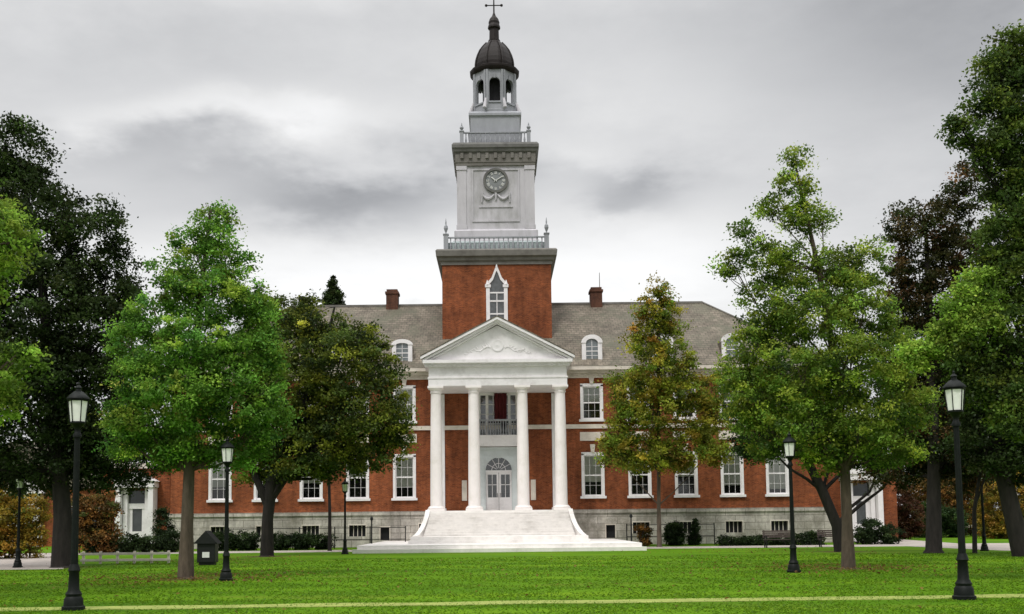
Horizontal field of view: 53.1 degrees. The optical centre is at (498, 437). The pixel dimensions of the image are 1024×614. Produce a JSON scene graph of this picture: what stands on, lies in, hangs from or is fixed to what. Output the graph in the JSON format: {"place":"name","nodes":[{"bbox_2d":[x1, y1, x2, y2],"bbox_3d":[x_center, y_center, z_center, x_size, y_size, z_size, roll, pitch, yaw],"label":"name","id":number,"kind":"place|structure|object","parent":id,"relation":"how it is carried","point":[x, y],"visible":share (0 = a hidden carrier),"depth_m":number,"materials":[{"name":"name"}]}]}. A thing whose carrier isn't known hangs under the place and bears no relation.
{"place":"outdoors","nodes":[
{"label":"outdoors","id":0,"kind":"place"},
{"bbox_2d":[3,439,100,546],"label":"brick house","id":1,"kind":"structure","parent":0,"point":[49,525],"depth_m":81.75,"materials":[{"name":"brick"}]},
{"bbox_2d":[0,534,1023,613],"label":"lawn","id":2,"kind":"structure","parent":0,"point":[606,555],"depth_m":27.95,"materials":[{"name":"green plant"}]},
{"bbox_2d":[0,485,52,558],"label":"yellow shrub","id":3,"kind":"object","parent":2,"relation":"on","point":[29,530],"visible":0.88,"depth_m":51.49,"materials":[{"name":"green plant"}]},
{"bbox_2d":[0,179,57,426],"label":"leafy tree","id":4,"kind":"object","parent":2,"relation":"on","point":[12,351],"visible":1,"depth_m":22.19,"materials":[{"name":"green plant"}]},
{"bbox_2d":[0,111,174,567],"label":"dark tree","id":5,"kind":"object","parent":2,"relation":"on","point":[53,430],"visible":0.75,"depth_m":39.80,"materials":[{"name":"green plant"}]},
{"bbox_2d":[70,491,125,552],"bbox_3d":[-23.524,4.947,59.917,3.683,3.760,2.951,-1,-5,0],"label":"orange shrub","id":6,"kind":"object","parent":2,"relation":"on","point":[103,511],"visible":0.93,"depth_m":59.45,"materials":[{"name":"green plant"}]},
{"bbox_2d":[80,551,170,563],"bbox_3d":[-15.748,5.093,43.282,3.800,0.570,0.160,-1,-5,0],"label":"fence","id":7,"kind":"object","parent":2,"relation":"on","point":[151,559],"visible":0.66,"depth_m":43.22,"materials":[{"name":"grey wood"}]},
{"bbox_2d":[83,528,179,552],"bbox_3d":[-21.232,6.043,59.901,5.885,1.505,2.148,-1,-5,0],"label":"hedge","id":8,"kind":"object","parent":2,"relation":"on","point":[137,542],"visible":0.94,"depth_m":59.48,"materials":[{"name":"green plant"}]},
{"bbox_2d":[150,506,175,550],"bbox_3d":[-20.575,5.599,62.796,1.817,2.836,1.621,-1,-5,0],"label":"upright shrub","id":9,"kind":"object","parent":2,"relation":"on","point":[164,519],"visible":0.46,"depth_m":62.68,"materials":[{"name":"green plant"}]},
{"bbox_2d":[84,199,303,578],"bbox_3d":[-9.193,-1.587,30.612,6.318,11.679,3.922,-1,-5,0],"label":"green tree","id":10,"kind":"object","parent":2,"relation":"on","point":[154,382],"visible":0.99,"depth_m":30.66,"materials":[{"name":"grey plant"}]},
{"bbox_2d":[194,531,221,564],"bbox_3d":[-11.574,4.398,40.787,0.960,1.360,0.680,-1,-5,0],"label":"litter bin","id":11,"kind":"object","parent":2,"relation":"on","point":[206,542],"visible":0.99,"depth_m":40.51,"materials":[{"name":"black metal"}]},
{"bbox_2d":[219,436,234,580],"bbox_3d":[-7.779,2.038,29.338,0.412,4.145,0.412,2,-5,-29],"label":"lamp post","id":12,"kind":"object","parent":2,"relation":"on","point":[227,447],"visible":0.98,"depth_m":29.29,"materials":[{"name":"black metal"}]},
{"bbox_2d":[213,529,338,550],"bbox_3d":[-13.824,6.237,62.644,8.107,1.423,1.952,-1,-5,0],"label":"foundation hedge","id":13,"kind":"object","parent":2,"relation":"on","point":[295,541],"visible":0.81,"depth_m":62.31,"materials":[{"name":"green plant"}]},
{"bbox_2d":[229,526,405,548],"bbox_3d":[-11.384,6.320,64.308,11.160,1.380,0.060,-1,-5,0],"label":"iron railing","id":14,"kind":"object","parent":2,"relation":"on","point":[299,528],"visible":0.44,"depth_m":64.34,"materials":[{"name":"black metal"}]},
{"bbox_2d":[229,288,421,556],"bbox_3d":[-9.228,-0.826,51.821,10.603,13.640,6.981,-3,-5,31],"label":"round tree","id":15,"kind":"object","parent":2,"relation":"on","point":[318,398],"visible":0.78,"depth_m":50.47,"materials":[{"name":"green plant"}]},
{"bbox_2d":[320,275,345,304],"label":"conifer tree","id":16,"kind":"object","parent":2,"relation":"on","point":[333,294],"visible":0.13,"depth_m":88.99,"materials":[{"name":"green plant"}]},
{"bbox_2d":[313,433,371,550],"bbox_3d":[-9.716,2.749,59.896,5.395,7.839,3.526,-1,-5,0],"label":"slim tree","id":17,"kind":"object","parent":2,"relation":"on","point":[329,522],"visible":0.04,"depth_m":59.73,"materials":[{"name":"brown plant"}]},
{"bbox_2d":[341,478,348,553],"bbox_3d":[-7.958,4.085,53.151,0.394,3.969,0.394,1,-5,-17],"label":"lamp post","id":18,"kind":"object","parent":2,"relation":"on","point":[345,491],"visible":0.94,"depth_m":53.10,"materials":[{"name":"black metal"}]},
{"bbox_2d":[167,0,831,553],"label":"university hall","id":19,"kind":"structure","parent":2,"relation":"on","point":[471,474],"depth_m":68.05,"materials":[{"name":"red brick"}]},
{"bbox_2d":[102,463,170,542],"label":"side wing","id":20,"kind":"structure","parent":19,"relation":"attached to","point":[139,508],"depth_m":68.17,"materials":[{"name":"white paint"}]},
{"bbox_2d":[210,526,224,534],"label":"basement window","id":21,"kind":"structure","parent":19,"relation":"in","point":[214,528],"depth_m":67.85,"materials":[{"name":"beige wood"}]},
{"bbox_2d":[206,437,232,502],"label":"window","id":22,"kind":"structure","parent":19,"relation":"in","point":[216,489],"depth_m":68.10,"materials":[{"name":"white glass"}]},
{"bbox_2d":[255,525,273,535],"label":"basement window","id":23,"kind":"structure","parent":19,"relation":"in","point":[258,526],"depth_m":67.81,"materials":[{"name":"beige wood"}]},
{"bbox_2d":[252,462,277,501],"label":"window","id":24,"kind":"structure","parent":19,"relation":"in","point":[256,496],"depth_m":67.91,"materials":[{"name":"white glass"}]},
{"bbox_2d":[301,525,319,535],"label":"basement window","id":25,"kind":"structure","parent":19,"relation":"in","point":[317,531],"depth_m":67.83,"materials":[{"name":"beige wood"}]},
{"bbox_2d":[298,476,323,501],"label":"window","id":26,"kind":"structure","parent":19,"relation":"in","point":[309,490],"depth_m":68.11,"materials":[{"name":"white glass"}]},
{"bbox_2d":[348,524,366,536],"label":"basement window","id":27,"kind":"structure","parent":19,"relation":"in","point":[353,531],"depth_m":67.81,"materials":[{"name":"beige stone"}]},
{"bbox_2d":[346,438,370,500],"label":"window","id":28,"kind":"structure","parent":19,"relation":"in","point":[360,491],"depth_m":68.21,"materials":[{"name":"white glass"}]},
{"bbox_2d":[379,526,389,538],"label":"basement window","id":29,"kind":"structure","parent":19,"relation":"in","point":[385,532],"depth_m":67.80,"materials":[{"name":"black glass"}]},
{"bbox_2d":[391,434,417,500],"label":"window","id":30,"kind":"structure","parent":19,"relation":"in","point":[404,479],"depth_m":68.11,"materials":[{"name":"white glass"}]},
{"bbox_2d":[393,380,416,423],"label":"window","id":31,"kind":"structure","parent":19,"relation":"in","point":[408,388],"depth_m":68.46,"materials":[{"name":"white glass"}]},
{"bbox_2d":[479,393,516,434],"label":"tall window","id":32,"kind":"structure","parent":19,"relation":"in","point":[486,400],"depth_m":68.60,"materials":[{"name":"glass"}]},
{"bbox_2d":[480,447,516,509],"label":"doorway","id":33,"kind":"structure","parent":19,"relation":"in","point":[498,465],"depth_m":68.00,"materials":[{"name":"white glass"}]},
{"bbox_2d":[494,393,506,431],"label":"hanging banner","id":34,"kind":"object","parent":19,"relation":"hanging from","point":[500,405],"visible":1,"depth_m":68.09,"materials":[{"name":"red fabric"}]},
{"bbox_2d":[579,378,603,421],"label":"window","id":35,"kind":"structure","parent":19,"relation":"in","point":[591,397],"depth_m":68.51,"materials":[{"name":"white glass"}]},
{"bbox_2d":[580,432,606,498],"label":"window","id":36,"kind":"structure","parent":19,"relation":"in","point":[593,477],"depth_m":68.15,"materials":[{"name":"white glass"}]},
{"bbox_2d":[605,524,615,537],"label":"basement window","id":37,"kind":"structure","parent":19,"relation":"in","point":[610,529],"depth_m":67.80,"materials":[{"name":"black glass"}]},
{"bbox_2d":[627,431,653,497],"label":"window","id":38,"kind":"structure","parent":19,"relation":"in","point":[635,490],"depth_m":68.18,"materials":[{"name":"white glass"}]},
{"bbox_2d":[632,521,650,533],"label":"basement window","id":39,"kind":"structure","parent":19,"relation":"in","point":[634,523],"depth_m":67.81,"materials":[{"name":"beige stone"}]},
{"bbox_2d":[672,388,695,420],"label":"window","id":40,"kind":"structure","parent":19,"relation":"in","point":[691,414],"depth_m":68.43,"materials":[{"name":"white glass"}]},
{"bbox_2d":[679,521,693,532],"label":"basement window","id":41,"kind":"structure","parent":19,"relation":"in","point":[684,522],"depth_m":67.83,"materials":[{"name":"beige stone"}]},
{"bbox_2d":[673,431,699,497],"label":"window","id":42,"kind":"structure","parent":19,"relation":"in","point":[689,488],"depth_m":68.13,"materials":[{"name":"white glass"}]},
{"bbox_2d":[719,387,738,419],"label":"window","id":43,"kind":"structure","parent":19,"relation":"in","point":[732,387],"depth_m":68.53,"materials":[{"name":"white glass"}]},
{"bbox_2d":[719,431,745,496],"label":"window","id":44,"kind":"structure","parent":19,"relation":"in","point":[732,476],"depth_m":68.11,"materials":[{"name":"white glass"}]},
{"bbox_2d":[725,520,743,532],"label":"basement window","id":45,"kind":"structure","parent":19,"relation":"in","point":[730,525],"depth_m":67.81,"materials":[{"name":"beige stone"}]},
{"bbox_2d":[765,444,788,496],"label":"window","id":46,"kind":"structure","parent":19,"relation":"in","point":[777,477],"depth_m":68.08,"materials":[{"name":"white glass"}]},
{"bbox_2d":[770,520,788,529],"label":"basement window","id":47,"kind":"structure","parent":19,"relation":"in","point":[774,524],"depth_m":67.83,"materials":[{"name":"beige stone"}]},
{"bbox_2d":[0,539,1010,569],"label":"walkway","id":48,"kind":"structure","parent":2,"relation":"on","point":[32,563],"depth_m":57.33,"materials":[{"name":"concrete"}]},
{"bbox_2d":[12,474,24,567],"bbox_3d":[-18.767,3.212,40.088,0.377,3.792,0.377,3,-6,-40],"label":"lamp post","id":49,"kind":"object","parent":48,"relation":"on","point":[17,563],"visible":0.72,"depth_m":40.02,"materials":[{"name":"black metal"}]},
{"bbox_2d":[370,516,372,543],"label":"bollard post","id":50,"kind":"object","parent":48,"relation":"on","point":[371,518],"visible":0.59,"depth_m":59.73,"materials":[{"name":"black metal"}]},
{"bbox_2d":[629,514,632,540],"bbox_3d":[7.757,5.443,59.748,0.220,1.980,0.209,-1,-5,0],"label":"bollard post","id":51,"kind":"object","parent":48,"relation":"on","point":[630,515],"visible":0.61,"depth_m":59.75,"materials":[{"name":"black metal"}]},
{"bbox_2d":[0,546,1021,612],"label":"fallen leaves","id":52,"kind":"object","parent":2,"relation":"on","point":[279,574],"visible":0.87,"depth_m":31.12,"materials":[{"name":"brown plant"}]},
{"bbox_2d":[0,594,1023,611],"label":"footpath","id":53,"kind":"structure","parent":2,"relation":"on","point":[162,607],"depth_m":20.09,"materials":[{"name":"beige concrete"}]},
{"bbox_2d":[61,382,89,610],"bbox_3d":[-8.139,1.120,19.732,0.438,4.410,0.438,0,-5,-11],"label":"lamp post","id":54,"kind":"object","parent":53,"relation":"on","point":[78,399],"visible":0.99,"depth_m":19.69,"materials":[{"name":"black metal"}]},
{"bbox_2d":[633,522,653,545],"bbox_3d":[8.943,5.957,62.977,1.257,1.525,1.323,-5,-6,40],"label":"russet shrub","id":55,"kind":"object","parent":2,"relation":"on","point":[643,539],"visible":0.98,"depth_m":62.75,"materials":[{"name":"brown plant"}]},
{"bbox_2d":[593,270,734,546],"bbox_3d":[10.180,-1.796,60.839,9.270,16.640,4.745,-1,-5,0],"label":"autumn tree","id":56,"kind":"object","parent":2,"relation":"on","point":[659,456],"visible":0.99,"depth_m":60.69,"materials":[{"name":"green plant"}]},
{"bbox_2d":[626,523,714,544],"bbox_3d":[10.814,6.087,64.308,5.560,1.380,0.060,-1,-5,0],"label":"iron railing","id":57,"kind":"object","parent":2,"relation":"on","point":[666,524],"visible":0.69,"depth_m":64.30,"materials":[{"name":"black metal"}]},
{"bbox_2d":[662,520,688,545],"bbox_3d":[10.969,5.932,63.460,1.714,1.611,1.960,-1,-5,0],"label":"rounded shrub","id":58,"kind":"object","parent":2,"relation":"on","point":[673,534],"visible":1,"depth_m":63.18,"materials":[{"name":"green plant"}]},
{"bbox_2d":[686,518,701,544],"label":"conical shrub","id":59,"kind":"object","parent":2,"relation":"on","point":[694,537],"visible":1,"depth_m":63.56,"materials":[{"name":"green plant"}]},
{"bbox_2d":[712,530,826,545],"bbox_3d":[16.366,6.066,61.854,6.936,0.989,2.162,-1,-5,0],"label":"spreading hedge","id":60,"kind":"object","parent":2,"relation":"on","point":[810,537],"visible":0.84,"depth_m":61.59,"materials":[{"name":"green plant"}]},
{"bbox_2d":[762,530,795,547],"bbox_3d":[15.560,5.626,56.802,1.700,0.970,0.610,-1,-5,0],"label":"park bench","id":61,"kind":"object","parent":2,"relation":"on","point":[766,534],"visible":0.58,"depth_m":57.01,"materials":[{"name":"black paint"}]},
{"bbox_2d":[783,432,800,572],"bbox_3d":[8.771,1.927,30.638,0.420,4.233,0.420,0,-5,-6],"label":"lamp post","id":62,"kind":"object","parent":2,"relation":"on","point":[789,442],"visible":1,"depth_m":30.59,"materials":[{"name":"black metal"}]},
{"bbox_2d":[703,143,946,568],"bbox_3d":[10.713,-2.772,32.841,7.898,13.988,3.980,-1,-5,0],"label":"spire tree","id":63,"kind":"object","parent":2,"relation":"on","point":[784,320],"visible":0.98,"depth_m":32.76,"materials":[{"name":"green plant"}]},
{"bbox_2d":[817,530,832,546],"bbox_3d":[18.668,5.610,57.001,1.700,0.970,0.610,-1,-5,5],"label":"park bench","id":64,"kind":"object","parent":2,"relation":"on","point":[819,536],"visible":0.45,"depth_m":57.23,"materials":[{"name":"black paint"}]},
{"bbox_2d":[713,348,952,551],"bbox_3d":[16.836,0.304,49.636,12.271,10.571,5.345,0,-5,-11],"label":"leaning tree","id":65,"kind":"object","parent":2,"relation":"on","point":[822,487],"visible":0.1,"depth_m":48.85,"materials":[{"name":"green plant"}]},
{"bbox_2d":[827,460,897,541],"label":"side wing","id":66,"kind":"structure","parent":2,"relation":"on","point":[882,505],"depth_m":68.32,"materials":[{"name":"red brick"}]},
{"bbox_2d":[853,517,907,543],"bbox_3d":[22.745,5.622,61.696,3.243,1.698,2.323,-1,-5,0],"label":"entrance shrub","id":67,"kind":"object","parent":2,"relation":"on","point":[868,534],"visible":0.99,"depth_m":61.32,"materials":[{"name":"green plant"}]},
{"bbox_2d":[896,480,925,538],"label":"maroon shrub","id":68,"kind":"object","parent":2,"relation":"on","point":[910,526],"visible":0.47,"depth_m":74.74,"materials":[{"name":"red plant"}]},
{"bbox_2d":[851,158,1001,552],"bbox_3d":[19.951,-3.844,47.116,7.189,18.312,5.561,-1,-5,0],"label":"rusty tree","id":69,"kind":"object","parent":2,"relation":"on","point":[936,471],"visible":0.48,"depth_m":46.45,"materials":[{"name":"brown plant"}]},
{"bbox_2d":[913,499,971,537],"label":"green shrub","id":70,"kind":"object","parent":2,"relation":"on","point":[949,517],"visible":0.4,"depth_m":79.13,"materials":[{"name":"green plant"}]},
{"bbox_2d":[901,477,990,536],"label":"orange hedge","id":71,"kind":"object","parent":2,"relation":"on","point":[948,497],"visible":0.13,"depth_m":82.96,"materials":[{"name":"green plant"}]},
{"bbox_2d":[892,18,1023,446],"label":"tall tree","id":72,"kind":"object","parent":2,"relation":"on","point":[990,288],"visible":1,"depth_m":25.30,"materials":[{"name":"green plant"}]},
{"bbox_2d":[942,371,976,599],"bbox_3d":[9.010,0.921,20.034,0.447,4.498,0.447,-4,-6,38],"label":"lamp post","id":73,"kind":"object","parent":2,"relation":"on","point":[953,388],"visible":0.97,"depth_m":19.98,"materials":[{"name":"black metal"}]},
{"bbox_2d":[945,431,988,552],"bbox_3d":[21.427,2.290,44.914,3.825,5.659,2.379,-1,-5,0],"label":"young tree","id":74,"kind":"object","parent":2,"relation":"on","point":[974,521],"visible":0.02,"depth_m":44.82,"materials":[{"name":"brown plant"}]},
{"bbox_2d":[920,411,1023,529],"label":"background tree","id":75,"kind":"object","parent":2,"relation":"on","point":[992,479],"visible":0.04,"depth_m":87.51,"materials":[{"name":"green plant"}]},
{"bbox_2d":[929,348,1023,556],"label":"shady tree","id":76,"kind":"object","parent":2,"relation":"on","point":[994,457],"visible":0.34,"depth_m":40.67,"materials":[{"name":"green plant"}]},
{"bbox_2d":[980,474,988,550],"bbox_3d":[22.636,3.330,47.869,0.394,3.969,0.394,-4,-6,33],"label":"lamp post","id":77,"kind":"object","parent":2,"relation":"on","point":[984,546],"visible":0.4,"depth_m":47.75,"materials":[{"name":"black metal"}]},
{"bbox_2d":[968,472,1023,538],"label":"golden shrub","id":78,"kind":"object","parent":2,"relation":"on","point":[995,522],"visible":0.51,"depth_m":73.45,"materials":[{"name":"orange plant"}]},
{"bbox_2d":[0,0,1023,515],"label":"sky","id":79,"kind":"structure","parent":0,"point":[330,128],"materials":[{"name":"grey"}]},
{"label":"ground","id":80,"kind":"structure","parent":0,"visible":0},
{"bbox_2d":[36,397,121,462],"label":"background tree","id":81,"kind":"object","parent":80,"relation":"on","point":[97,415],"visible":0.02,"depth_m":97.49,"materials":[{"name":"green plant"}]}
]}

